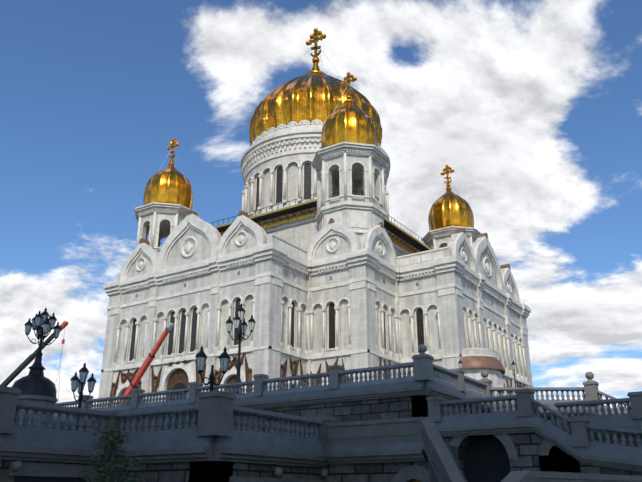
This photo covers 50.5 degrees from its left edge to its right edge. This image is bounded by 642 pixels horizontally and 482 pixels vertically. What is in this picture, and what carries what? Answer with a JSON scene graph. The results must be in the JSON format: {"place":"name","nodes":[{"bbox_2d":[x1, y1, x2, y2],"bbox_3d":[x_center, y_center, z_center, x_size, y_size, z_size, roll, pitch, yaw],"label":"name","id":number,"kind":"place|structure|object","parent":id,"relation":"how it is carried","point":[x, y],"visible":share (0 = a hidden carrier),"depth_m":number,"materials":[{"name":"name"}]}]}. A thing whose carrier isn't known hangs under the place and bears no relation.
{"place":"outdoors","nodes":[
{"label":"outdoors","id":0,"kind":"place"},
{"bbox_2d":[98,28,532,407],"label":"cathedral","id":1,"kind":"structure","parent":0,"point":[312,258],"depth_m":114.67,"materials":[{"name":"white stone"}]},
{"bbox_2d":[0,0,641,411],"label":"sky","id":2,"kind":"structure","parent":0,"point":[534,107],"materials":[{"name":"blue"}]},
{"label":"ground","id":3,"kind":"structure","parent":0,"visible":0},
{"bbox_2d":[77,424,142,481],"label":"young tree","id":4,"kind":"object","parent":3,"relation":"on","point":[110,446],"visible":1,"depth_m":19.98,"materials":[{"name":"green plant"}]},
{"bbox_2d":[0,344,641,481],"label":"balustraded terrace","id":5,"kind":"structure","parent":3,"relation":"on","point":[427,421],"depth_m":31.82,"materials":[{"name":"stone"}]},
{"bbox_2d":[0,321,67,401],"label":"crane","id":6,"kind":"object","parent":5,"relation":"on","point":[19,369],"visible":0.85,"depth_m":109.73,"materials":[{"name":"black metal"}]},
{"bbox_2d":[12,308,60,427],"bbox_3d":[-20.588,10.135,49.008,3.197,11.135,3.197,12,-24,-29],"label":"lamp post","id":7,"kind":"object","parent":5,"relation":"on","point":[34,385],"visible":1,"depth_m":48.52,"materials":[{"name":"black metal"}]},
{"bbox_2d":[70,363,96,430],"bbox_3d":[-14.829,10.183,41.444,1.557,5.689,1.349,-13,-24,31],"label":"street lamp","id":8,"kind":"object","parent":5,"relation":"on","point":[77,383],"visible":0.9,"depth_m":41.86,"materials":[{"name":"metal"}]},
{"bbox_2d":[118,322,173,405],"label":"red crane","id":9,"kind":"object","parent":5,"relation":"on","point":[133,384],"visible":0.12,"depth_m":94.77,"materials":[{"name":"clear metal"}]},
{"bbox_2d":[195,346,230,390],"bbox_3d":[-5.122,7.107,31.701,1.665,4.542,0.663,3,-21,-7],"label":"twin lamp post","id":10,"kind":"object","parent":5,"relation":"on","point":[201,357],"visible":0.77,"depth_m":32.03,"materials":[{"name":"metal"}]},
{"bbox_2d":[226,303,255,393],"bbox_3d":[-6.742,9.101,56.237,2.066,8.281,2.020,13,-25,-32],"label":"street lamp","id":11,"kind":"object","parent":5,"relation":"on","point":[238,319],"depth_m":56.65,"materials":[{"name":"metal"}]},
{"bbox_2d":[461,348,505,396],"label":"rotunda","id":12,"kind":"structure","parent":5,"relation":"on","point":[476,362],"depth_m":105.17,"materials":[{"name":"white stone"}]},
{"bbox_2d":[458,360,515,386],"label":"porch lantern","id":13,"kind":"object","parent":5,"relation":"on","point":[513,364],"visible":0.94,"depth_m":98.85,"materials":[{"name":"metal"}]}
]}

